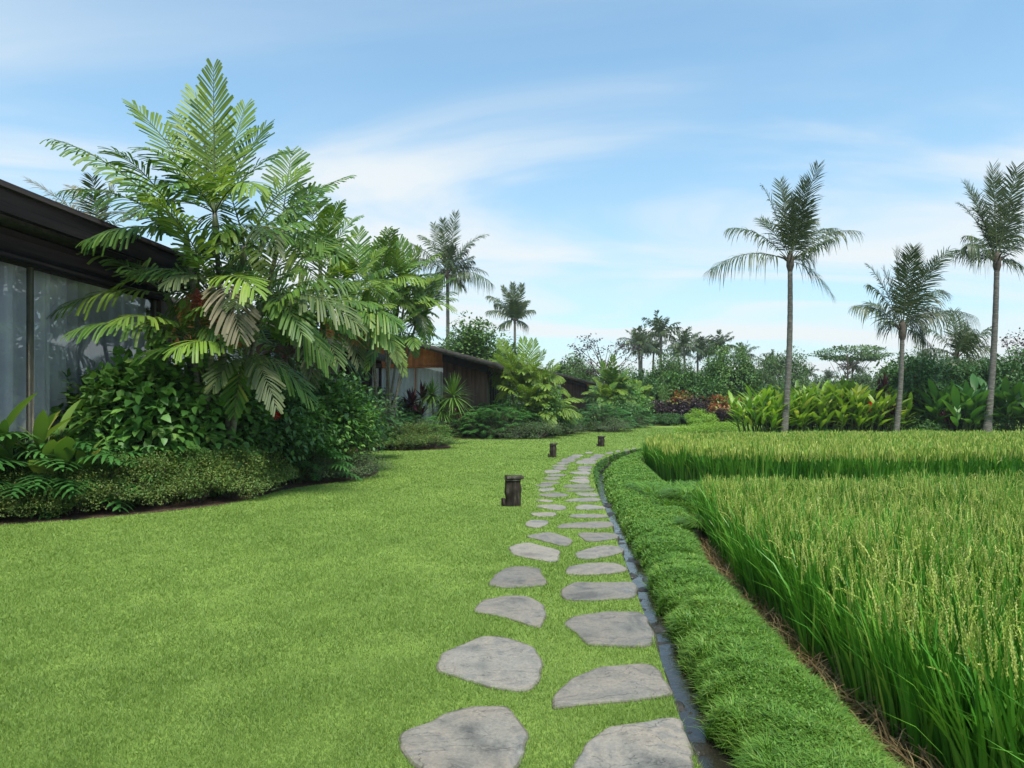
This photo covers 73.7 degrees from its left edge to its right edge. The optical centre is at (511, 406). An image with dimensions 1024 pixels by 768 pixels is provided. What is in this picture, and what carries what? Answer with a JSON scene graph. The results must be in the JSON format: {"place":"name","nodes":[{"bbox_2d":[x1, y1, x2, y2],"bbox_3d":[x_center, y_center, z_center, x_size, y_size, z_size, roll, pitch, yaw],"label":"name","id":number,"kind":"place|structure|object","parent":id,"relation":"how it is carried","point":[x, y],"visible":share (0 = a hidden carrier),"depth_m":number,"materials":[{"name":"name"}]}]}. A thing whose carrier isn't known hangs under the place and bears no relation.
{"place":"outdoors","nodes":[
{"label":"outdoors","id":0,"kind":"place"},
{"bbox_2d":[0,416,1023,767],"bbox_3d":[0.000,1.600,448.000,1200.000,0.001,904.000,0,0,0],"label":"lawn","id":1,"kind":"structure","parent":0,"point":[332,664],"depth_m":4.93,"materials":[{"name":"plant"}]},
{"bbox_2d":[22,172,142,226],"bbox_3d":[-13.725,-2.948,21.994,3.161,9.204,2.557,0,0,0],"label":"palm tree","id":2,"kind":"object","parent":1,"relation":"on","point":[85,204],"visible":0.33,"depth_m":21.52,"materials":[{"name":"plant"}]},
{"bbox_2d":[0,179,199,515],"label":"villa","id":3,"kind":"object","parent":1,"relation":"on","point":[46,271],"visible":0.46,"depth_m":11.29,"materials":[{"name":"brown wood"}]},
{"bbox_2d":[0,261,33,495],"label":"window","id":4,"kind":"structure","parent":3,"relation":"in","point":[6,270],"depth_m":10.63,"materials":[{"name":"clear glass"}]},
{"bbox_2d":[14,265,156,443],"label":"window","id":5,"kind":"structure","parent":3,"relation":"in","point":[52,356],"depth_m":11.69,"materials":[{"name":"clear glass"}]},
{"bbox_2d":[0,460,378,524],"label":"garden bed","id":6,"kind":"object","parent":1,"relation":"on","point":[145,508],"visible":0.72,"depth_m":11.03,"materials":[{"name":"soil"}]},
{"bbox_2d":[0,466,51,517],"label":"border shrub","id":7,"kind":"object","parent":6,"relation":"on","point":[8,500],"visible":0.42,"depth_m":9.56,"materials":[{"name":"green plant"}]},
{"bbox_2d":[0,392,76,514],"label":"ginger plant","id":8,"kind":"object","parent":6,"relation":"on","point":[42,423],"visible":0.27,"depth_m":9.98,"materials":[{"name":"green plant"}]},
{"bbox_2d":[0,460,80,517],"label":"border shrub","id":9,"kind":"object","parent":6,"relation":"on","point":[9,506],"visible":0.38,"depth_m":9.60,"materials":[{"name":"green plant"}]},
{"bbox_2d":[0,399,95,510],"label":"ginger plant","id":10,"kind":"object","parent":6,"relation":"on","point":[9,444],"visible":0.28,"depth_m":10.17,"materials":[{"name":"green plant"}]},
{"bbox_2d":[0,442,98,519],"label":"philodendron","id":11,"kind":"object","parent":6,"relation":"on","point":[34,450],"visible":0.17,"depth_m":9.81,"materials":[{"name":"green plant"}]},
{"bbox_2d":[17,425,103,513],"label":"ginger plant","id":12,"kind":"object","parent":6,"relation":"on","point":[53,447],"visible":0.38,"depth_m":9.96,"materials":[{"name":"green plant"}]},
{"bbox_2d":[15,461,130,517],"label":"border shrub","id":13,"kind":"object","parent":6,"relation":"on","point":[71,509],"visible":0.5,"depth_m":9.92,"materials":[{"name":"green plant"}]},
{"bbox_2d":[0,428,154,511],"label":"philodendron","id":14,"kind":"object","parent":6,"relation":"on","point":[69,486],"visible":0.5,"depth_m":9.64,"materials":[{"name":"green plant"}]},
{"bbox_2d":[16,451,186,517],"bbox_3d":[-6.654,1.156,10.963,2.537,0.985,2.438,0,0,-15],"label":"philodendron","id":15,"kind":"object","parent":6,"relation":"on","point":[117,501],"visible":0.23,"depth_m":10.25,"materials":[{"name":"green plant"}]},
{"bbox_2d":[50,361,155,470],"bbox_3d":[-7.190,0.450,12.033,2.056,2.568,2.157,0,0,6],"label":"shrub","id":16,"kind":"object","parent":6,"relation":"on","point":[86,396],"visible":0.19,"depth_m":11.48,"materials":[{"name":"green plant"}]},
{"bbox_2d":[57,451,178,509],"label":"border shrub","id":17,"kind":"object","parent":6,"relation":"on","point":[111,483],"visible":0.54,"depth_m":10.27,"materials":[{"name":"green plant"}]},
{"bbox_2d":[73,444,202,512],"bbox_3d":[-6.426,1.121,11.251,2.432,1.018,2.105,0,0,-22],"label":"shrub","id":18,"kind":"object","parent":6,"relation":"on","point":[140,451],"visible":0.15,"depth_m":11.01,"materials":[{"name":"green plant"}]},
{"bbox_2d":[76,332,228,500],"bbox_3d":[-6.317,0.226,12.028,2.449,3.069,2.334,0,0,8],"label":"shrub","id":19,"kind":"object","parent":6,"relation":"on","point":[139,379],"visible":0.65,"depth_m":11.51,"materials":[{"name":"green plant"}]},
{"bbox_2d":[101,449,217,507],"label":"border shrub","id":20,"kind":"object","parent":6,"relation":"on","point":[164,502],"visible":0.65,"depth_m":10.79,"materials":[{"name":"green plant"}]},
{"bbox_2d":[135,445,243,502],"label":"border shrub","id":21,"kind":"object","parent":6,"relation":"on","point":[214,478],"visible":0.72,"depth_m":11.30,"materials":[{"name":"green plant"}]},
{"bbox_2d":[39,58,368,496],"bbox_3d":[-5.820,-2.360,12.171,5.893,8.052,4.690,0,0,-29],"label":"cluster palm","id":22,"kind":"object","parent":6,"relation":"on","point":[213,301],"visible":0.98,"depth_m":11.95,"materials":[{"name":"plant"}]},
{"bbox_2d":[142,351,275,496],"bbox_3d":[-5.681,0.366,12.527,2.431,2.756,2.317,0,0,6],"label":"shrub","id":23,"kind":"object","parent":6,"relation":"on","point":[218,437],"visible":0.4,"depth_m":12.02,"materials":[{"name":"green plant"}]},
{"bbox_2d":[190,440,286,498],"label":"border shrub","id":24,"kind":"object","parent":6,"relation":"on","point":[257,480],"visible":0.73,"depth_m":11.78,"materials":[{"name":"green plant"}]},
{"bbox_2d":[206,374,328,487],"bbox_3d":[-5.065,0.466,13.407,2.875,2.322,2.939,0,0,31],"label":"shrub","id":25,"kind":"object","parent":6,"relation":"on","point":[278,443],"visible":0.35,"depth_m":13.29,"materials":[{"name":"green plant"}]},
{"bbox_2d":[239,444,299,489],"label":"border shrub","id":26,"kind":"object","parent":6,"relation":"on","point":[284,475],"visible":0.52,"depth_m":12.81,"materials":[{"name":"green plant"}]},
{"bbox_2d":[220,349,363,474],"bbox_3d":[-5.713,0.126,15.997,4.417,3.019,4.516,0,0,40],"label":"shrub","id":27,"kind":"object","parent":6,"relation":"on","point":[325,396],"visible":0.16,"depth_m":15.43,"materials":[{"name":"green plant"}]},
{"bbox_2d":[253,384,345,479],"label":"shrub","id":28,"kind":"object","parent":6,"relation":"on","point":[315,419],"visible":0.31,"depth_m":14.68,"materials":[{"name":"green plant"}]},
{"bbox_2d":[196,181,406,459],"bbox_3d":[-4.694,-1.659,16.556,4.542,6.662,5.087,0,0,0],"label":"cluster palm","id":29,"kind":"object","parent":6,"relation":"on","point":[373,323],"visible":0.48,"depth_m":15.92,"materials":[{"name":"plant"}]},
{"bbox_2d":[269,440,362,482],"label":"philodendron","id":30,"kind":"object","parent":6,"relation":"on","point":[324,452],"visible":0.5,"depth_m":14.40,"materials":[{"name":"green plant"}]},
{"bbox_2d":[286,452,349,480],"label":"border shrub","id":31,"kind":"object","parent":6,"relation":"on","point":[332,472],"visible":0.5,"depth_m":14.45,"materials":[{"name":"green plant"}]},
{"bbox_2d":[275,370,384,475],"bbox_3d":[-4.352,0.371,15.965,2.647,2.517,2.915,0,0,-20],"label":"shrub","id":32,"kind":"object","parent":6,"relation":"on","point":[353,401],"visible":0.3,"depth_m":15.73,"materials":[{"name":"green plant"}]},
{"bbox_2d":[317,446,393,477],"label":"border shrub","id":33,"kind":"object","parent":6,"relation":"on","point":[356,471],"visible":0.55,"depth_m":15.27,"materials":[{"name":"green plant"}]},
{"bbox_2d":[322,386,392,467],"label":"shrub","id":34,"kind":"object","parent":6,"relation":"on","point":[380,435],"visible":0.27,"depth_m":16.96,"materials":[{"name":"green plant"}]},
{"bbox_2d":[330,372,405,449],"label":"shrub","id":35,"kind":"object","parent":6,"relation":"on","point":[394,420],"visible":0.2,"depth_m":21.07,"materials":[{"name":"green plant"}]},
{"bbox_2d":[170,296,399,448],"bbox_3d":[-10.767,-1.640,27.647,10.400,6.680,10.950,0,0,4],"label":"villa","id":36,"kind":"object","parent":1,"relation":"on","point":[380,358],"visible":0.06,"depth_m":24.96,"materials":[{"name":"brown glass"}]},
{"bbox_2d":[351,444,450,450],"bbox_3d":[-7.200,1.595,27.188,9.600,0.001,7.625,0,0,0],"label":"garden bed","id":37,"kind":"object","parent":1,"relation":"on","point":[442,446],"visible":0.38,"depth_m":26.08,"materials":[{"name":"soil"}]},
{"bbox_2d":[318,226,458,447],"bbox_3d":[-4.905,-2.691,27.282,5.023,8.723,6.386,0,0,27],"label":"cluster palm","id":38,"kind":"object","parent":37,"relation":"on","point":[422,294],"visible":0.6,"depth_m":26.63,"materials":[{"name":"plant"}]},
{"bbox_2d":[381,422,435,449],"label":"border shrub","id":39,"kind":"object","parent":37,"relation":"on","point":[406,445],"visible":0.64,"depth_m":25.39,"materials":[{"name":"green plant"}]},
{"bbox_2d":[396,379,436,423],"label":"ti plant","id":40,"kind":"object","parent":37,"relation":"on","point":[411,398],"visible":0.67,"depth_m":29.13,"materials":[{"name":"purple plant"}]},
{"bbox_2d":[402,420,459,447],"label":"border shrub","id":41,"kind":"object","parent":37,"relation":"on","point":[439,437],"visible":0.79,"depth_m":26.04,"materials":[{"name":"green plant"}]},
{"bbox_2d":[416,372,474,431],"bbox_3d":[-2.868,0.023,29.054,2.872,3.180,2.361,0,0,0],"label":"dracaena","id":42,"kind":"object","parent":37,"relation":"on","point":[450,401],"visible":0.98,"depth_m":28.84,"materials":[{"name":"green plant"}]},
{"bbox_2d":[320,323,504,436],"bbox_3d":[-5.507,-1.640,40.647,10.400,6.680,10.950,0,0,4],"label":"villa","id":43,"kind":"object","parent":1,"relation":"on","point":[436,363],"visible":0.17,"depth_m":37.52,"materials":[{"name":"brown wood"}]},
{"bbox_2d":[382,366,442,427],"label":"window","id":44,"kind":"structure","parent":43,"relation":"in","point":[415,373],"depth_m":37.81,"materials":[{"name":"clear glass"}]},
{"bbox_2d":[397,209,494,340],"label":"coconut palm","id":45,"kind":"object","parent":1,"relation":"on","point":[448,260],"visible":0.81,"depth_m":56.67,"materials":[{"name":"green plant"}]},
{"bbox_2d":[398,706,528,767],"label":"stepping stone","id":46,"kind":"object","parent":1,"relation":"on","point":[483,737],"visible":0.96,"depth_m":3.25,"materials":[{"name":"stone"}]},
{"bbox_2d":[444,310,529,410],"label":"tree","id":47,"kind":"object","parent":1,"relation":"on","point":[470,338],"visible":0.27,"depth_m":46.81,"materials":[{"name":"green plant"}]},
{"bbox_2d":[436,636,543,691],"bbox_3d":[-0.136,1.616,4.288,0.666,0.068,0.928,0,0,0],"label":"stepping stone","id":48,"kind":"object","parent":1,"relation":"on","point":[501,662],"visible":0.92,"depth_m":4.22,"materials":[{"name":"stone"}]},
{"bbox_2d":[452,435,556,438],"bbox_3d":[-0.719,1.595,39.669,6.562,0.001,12.662,0,0,0],"label":"garden bed","id":49,"kind":"object","parent":1,"relation":"on","point":[498,438],"visible":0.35,"depth_m":35.42,"materials":[{"name":"soil"}]},
{"bbox_2d":[453,410,509,437],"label":"philodendron","id":50,"kind":"object","parent":49,"relation":"on","point":[483,430],"visible":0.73,"depth_m":34.57,"materials":[{"name":"green plant"}]},
{"bbox_2d":[467,405,532,438],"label":"philodendron","id":51,"kind":"object","parent":49,"relation":"on","point":[501,419],"visible":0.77,"depth_m":34.69,"materials":[{"name":"green plant"}]},
{"bbox_2d":[488,336,583,435],"bbox_3d":[1.068,-1.191,37.994,5.769,5.736,5.189,0,0,0],"label":"cluster palm","id":52,"kind":"object","parent":49,"relation":"on","point":[516,375],"visible":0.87,"depth_m":37.55,"materials":[{"name":"plant"}]},
{"bbox_2d":[519,383,571,435],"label":"shrub","id":53,"kind":"object","parent":49,"relation":"on","point":[555,405],"visible":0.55,"depth_m":36.66,"materials":[{"name":"green plant"}]},
{"bbox_2d":[485,282,535,350],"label":"coconut palm","id":54,"kind":"object","parent":1,"relation":"on","point":[515,309],"visible":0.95,"depth_m":87.92,"materials":[{"name":"green plant"}]},
{"bbox_2d":[474,595,546,627],"bbox_3d":[0.073,1.617,5.395,0.783,0.067,0.601,0,0,39],"label":"stepping stone","id":55,"kind":"object","parent":1,"relation":"on","point":[526,610],"visible":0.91,"depth_m":5.36,"materials":[{"name":"stone"}]},
{"bbox_2d":[501,475,523,506],"bbox_3d":[0.005,1.373,11.049,0.355,0.515,0.250,0,0,-7],"label":"bollard","id":56,"kind":"object","parent":1,"relation":"on","point":[512,491],"visible":0.96,"depth_m":10.95,"materials":[{"name":"brown wood"}]},
{"bbox_2d":[489,566,546,588],"bbox_3d":[0.054,1.617,6.416,0.536,0.067,0.830,0,0,0],"label":"stepping stone","id":57,"kind":"object","parent":1,"relation":"on","point":[518,576],"visible":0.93,"depth_m":6.31,"materials":[{"name":"stone"}]},
{"bbox_2d":[509,543,560,561],"bbox_3d":[0.262,1.616,7.482,0.566,0.067,0.962,0,0,-38],"label":"stepping stone","id":58,"kind":"object","parent":1,"relation":"on","point":[534,551],"visible":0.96,"depth_m":7.47,"materials":[{"name":"stone"}]},
{"bbox_2d":[504,419,570,438],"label":"border shrub","id":59,"kind":"object","parent":1,"relation":"on","point":[544,426],"visible":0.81,"depth_m":34.31,"materials":[{"name":"green plant"}]},
{"bbox_2d":[501,365,595,420],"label":"villa","id":60,"kind":"object","parent":1,"relation":"on","point":[574,387],"visible":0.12,"depth_m":65.90,"materials":[{"name":"brown wood"}]},
{"bbox_2d":[527,532,572,546],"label":"stepping stone","id":61,"kind":"object","parent":1,"relation":"on","point":[552,538],"visible":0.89,"depth_m":8.22,"materials":[{"name":"stone"}]},
{"bbox_2d":[569,360,599,417],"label":"tree","id":62,"kind":"object","parent":1,"relation":"on","point":[587,377],"visible":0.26,"depth_m":71.38,"materials":[{"name":"green plant"}]},
{"bbox_2d":[565,562,627,575],"bbox_3d":[0.824,1.616,6.717,0.627,0.067,0.511,0,0,0],"label":"stepping stone","id":63,"kind":"object","parent":1,"relation":"on","point":[598,568],"visible":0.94,"depth_m":6.68,"materials":[{"name":"stone"}]},
{"bbox_2d":[560,582,637,600],"bbox_3d":[0.764,1.617,5.911,0.706,0.067,0.603,0,0,0],"label":"stepping stone","id":64,"kind":"object","parent":1,"relation":"on","point":[589,591],"visible":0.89,"depth_m":5.87,"materials":[{"name":"stone"}]},
{"bbox_2d":[575,545,623,559],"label":"stepping stone","id":65,"kind":"object","parent":1,"relation":"on","point":[596,552],"visible":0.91,"depth_m":7.45,"materials":[{"name":"stone"}]},
{"bbox_2d":[560,333,648,408],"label":"tree","id":66,"kind":"object","parent":1,"relation":"on","point":[598,353],"visible":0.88,"depth_m":61.83,"materials":[{"name":"green plant"}]},
{"bbox_2d":[564,611,654,647],"bbox_3d":[0.702,1.616,4.922,0.644,0.067,0.800,0,0,0],"label":"stepping stone","id":67,"kind":"object","parent":1,"relation":"on","point":[625,628],"visible":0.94,"depth_m":4.89,"materials":[{"name":"stone"}]},
{"bbox_2d":[552,663,672,709],"bbox_3d":[0.543,1.616,3.928,0.779,0.067,0.507,0,0,-12],"label":"stepping stone","id":68,"kind":"object","parent":1,"relation":"on","point":[618,683],"visible":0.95,"depth_m":3.88,"materials":[{"name":"stone"}]},
{"bbox_2d":[572,717,693,767],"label":"stepping stone","id":69,"kind":"object","parent":1,"relation":"on","point":[659,743],"visible":0.99,"depth_m":3.18,"materials":[{"name":"stone"}]},
{"bbox_2d":[618,323,657,372],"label":"coconut palm","id":70,"kind":"object","parent":1,"relation":"on","point":[637,338],"visible":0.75,"depth_m":104.54,"materials":[{"name":"green plant"}]},
{"bbox_2d":[637,310,688,379],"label":"coconut palm","id":71,"kind":"object","parent":1,"relation":"on","point":[659,328],"visible":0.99,"depth_m":99.49,"materials":[{"name":"green plant"}]},
{"bbox_2d":[648,349,687,381],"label":"tree","id":72,"kind":"object","parent":1,"relation":"on","point":[661,368],"visible":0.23,"depth_m":67.45,"materials":[{"name":"green plant"}]},
{"bbox_2d":[647,368,702,403],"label":"shrub","id":73,"kind":"object","parent":1,"relation":"on","point":[675,379],"visible":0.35,"depth_m":63.37,"materials":[{"name":"green plant"}]},
{"bbox_2d":[664,326,705,370],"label":"coconut palm","id":74,"kind":"object","parent":1,"relation":"on","point":[683,340],"visible":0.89,"depth_m":107.61,"materials":[{"name":"green plant"}]},
{"bbox_2d":[664,395,710,424],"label":"shrub","id":75,"kind":"object","parent":1,"relation":"on","point":[695,403],"visible":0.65,"depth_m":59.92,"materials":[{"name":"purple plant"}]},
{"bbox_2d":[668,371,725,409],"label":"shrub","id":76,"kind":"object","parent":1,"relation":"on","point":[695,381],"visible":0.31,"depth_m":62.80,"materials":[{"name":"green plant"}]},
{"bbox_2d":[689,374,737,422],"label":"shrub","id":77,"kind":"object","parent":1,"relation":"on","point":[713,382],"visible":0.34,"depth_m":63.23,"materials":[{"name":"green plant"}]},
{"bbox_2d":[696,343,762,396],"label":"tree","id":78,"kind":"object","parent":1,"relation":"on","point":[723,370],"visible":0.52,"depth_m":65.07,"materials":[{"name":"green plant"}]},
{"bbox_2d":[724,383,802,432],"bbox_3d":[13.122,0.224,35.532,4.236,2.837,4.074,0,0,0],"label":"heliconia","id":79,"kind":"object","parent":1,"relation":"on","point":[748,411],"visible":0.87,"depth_m":34.80,"materials":[{"name":"green plant"}]},
{"bbox_2d":[703,159,862,431],"bbox_3d":[13.462,-5.170,33.649,8.059,13.672,3.710,0,0,0],"label":"coconut palm","id":80,"kind":"object","parent":1,"relation":"on","point":[790,237],"visible":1,"depth_m":33.78,"materials":[{"name":"green plant"}]},
{"bbox_2d":[753,345,815,392],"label":"tree","id":81,"kind":"object","parent":1,"relation":"on","point":[772,364],"visible":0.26,"depth_m":86.73,"materials":[{"name":"green plant"}]},
{"bbox_2d":[758,380,845,432],"bbox_3d":[15.130,0.059,36.200,4.744,3.178,4.563,0,0,-38],"label":"heliconia","id":82,"kind":"object","parent":1,"relation":"on","point":[801,414],"visible":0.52,"depth_m":35.02,"materials":[{"name":"green plant"}]},
{"bbox_2d":[793,379,869,431],"bbox_3d":[16.729,0.086,36.221,4.482,3.121,4.659,0,0,15],"label":"heliconia","id":83,"kind":"object","parent":1,"relation":"on","point":[840,412],"visible":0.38,"depth_m":35.04,"materials":[{"name":"green plant"}]},
{"bbox_2d":[806,344,898,383],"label":"tree","id":84,"kind":"object","parent":1,"relation":"on","point":[870,356],"visible":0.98,"depth_m":87.60,"materials":[{"name":"green plant"}]},
{"bbox_2d":[818,378,904,432],"bbox_3d":[18.317,0.059,36.006,4.563,3.178,4.744,0,0,-23],"label":"heliconia","id":85,"kind":"object","parent":1,"relation":"on","point":[859,412],"visible":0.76,"depth_m":34.86,"materials":[{"name":"green plant"}]},
{"bbox_2d":[847,388,916,431],"bbox_3d":[19.592,0.279,36.522,4.066,2.724,3.911,0,0,29],"label":"heliconia","id":86,"kind":"object","parent":1,"relation":"on","point":[908,406],"visible":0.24,"depth_m":35.42,"materials":[{"name":"green plant"}]},
{"bbox_2d":[848,243,980,431],"bbox_3d":[20.072,-3.273,34.141,5.096,9.882,4.545,0,0,43],"label":"coconut palm","id":87,"kind":"object","parent":1,"relation":"on","point":[911,297],"visible":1,"depth_m":33.82,"materials":[{"name":"green plant"}]},
{"bbox_2d":[876,348,955,429],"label":"shrub","id":88,"kind":"object","parent":1,"relation":"on","point":[916,373],"visible":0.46,"depth_m":36.63,"materials":[{"name":"green plant"}]},
{"bbox_2d":[901,411,950,431],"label":"shrub","id":89,"kind":"object","parent":1,"relation":"on","point":[937,426],"visible":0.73,"depth_m":35.26,"materials":[{"name":"green plant"}]},
{"bbox_2d":[904,385,967,431],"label":"banana clump","id":90,"kind":"object","parent":1,"relation":"on","point":[928,400],"visible":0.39,"depth_m":35.44,"materials":[{"name":"green plant"}]},
{"bbox_2d":[920,356,975,397],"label":"shrub","id":91,"kind":"object","parent":1,"relation":"on","point":[954,372],"visible":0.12,"depth_m":37.77,"materials":[{"name":"green plant"}]},
{"bbox_2d":[912,373,998,431],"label":"banana clump","id":92,"kind":"object","parent":1,"relation":"on","point":[973,408],"visible":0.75,"depth_m":34.55,"materials":[{"name":"green plant"}]},
{"bbox_2d":[919,308,991,378],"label":"coconut palm","id":93,"kind":"object","parent":1,"relation":"on","point":[967,346],"visible":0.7,"depth_m":45.58,"materials":[{"name":"green plant"}]},
{"bbox_2d":[953,357,1002,431],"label":"shrub","id":94,"kind":"object","parent":1,"relation":"on","point":[978,370],"visible":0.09,"depth_m":38.16,"materials":[{"name":"green plant"}]},
{"bbox_2d":[951,161,1023,431],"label":"coconut palm","id":95,"kind":"object","parent":1,"relation":"on","point":[995,233],"visible":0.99,"depth_m":33.84,"materials":[{"name":"green plant"}]},
{"bbox_2d":[967,358,1023,432],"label":"shrub","id":96,"kind":"object","parent":1,"relation":"on","point":[1012,375],"visible":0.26,"depth_m":36.83,"materials":[{"name":"green plant"}]},
{"bbox_2d":[979,376,1023,430],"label":"banana clump","id":97,"kind":"object","parent":1,"relation":"on","point":[1014,403],"visible":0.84,"depth_m":34.95,"materials":[{"name":"green plant"}]},
{"bbox_2d":[0,0,1023,383],"label":"sky","id":98,"kind":"structure","parent":0,"point":[603,153],"materials":[{"name":"blue"}]},
{"bbox_2d":[597,464,710,754],"bbox_3d":[24.480,1.888,22.707,67.052,0.251,25.752,0,0,-27],"label":"ditch bed","id":99,"kind":"object","parent":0,"point":[702,748],"visible":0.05,"depth_m":5.54,"materials":[{"name":"concrete"}]},
{"bbox_2d":[597,466,738,767],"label":"ditch water","id":100,"kind":"structure","parent":0,"point":[715,757],"depth_m":4.64,"materials":[{"name":"black liquid"}]},
{"bbox_2d":[602,450,988,767],"bbox_3d":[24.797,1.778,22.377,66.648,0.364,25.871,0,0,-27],"label":"bank","id":101,"kind":"object","parent":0,"point":[620,523],"depth_m":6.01,"materials":[{"name":"plant"}]},
{"bbox_2d":[655,486,702,500],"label":"weed tuft","id":102,"kind":"object","parent":101,"relation":"on","point":[674,492],"visible":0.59,"depth_m":11.69,"materials":[{"name":"green plant"}]},
{"bbox_2d":[692,513,951,767],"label":"dead straw","id":103,"kind":"object","parent":101,"relation":"on","point":[823,671],"visible":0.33,"depth_m":4.29,"materials":[{"name":"plant"}]},
{"bbox_2d":[636,426,1023,482],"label":"rice","id":104,"kind":"object","parent":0,"point":[684,456],"visible":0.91,"depth_m":16.10,"materials":[{"name":"green plant"}]},
{"bbox_2d":[678,466,1023,767],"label":"rice","id":105,"kind":"object","parent":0,"point":[901,597],"visible":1,"depth_m":4.71,"materials":[{"name":"green plant"}]},
{"label":"garden bed","id":106,"kind":"structure","parent":0,"visible":0},
{"bbox_2d":[579,402,630,430],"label":"philodendron","id":107,"kind":"object","parent":106,"relation":"on","point":[603,415],"visible":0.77,"depth_m":44.84,"materials":[{"name":"green plant"}]},
{"bbox_2d":[581,353,640,410],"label":"cluster palm","id":108,"kind":"object","parent":106,"relation":"on","point":[610,378],"visible":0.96,"depth_m":51.16,"materials":[{"name":"plant"}]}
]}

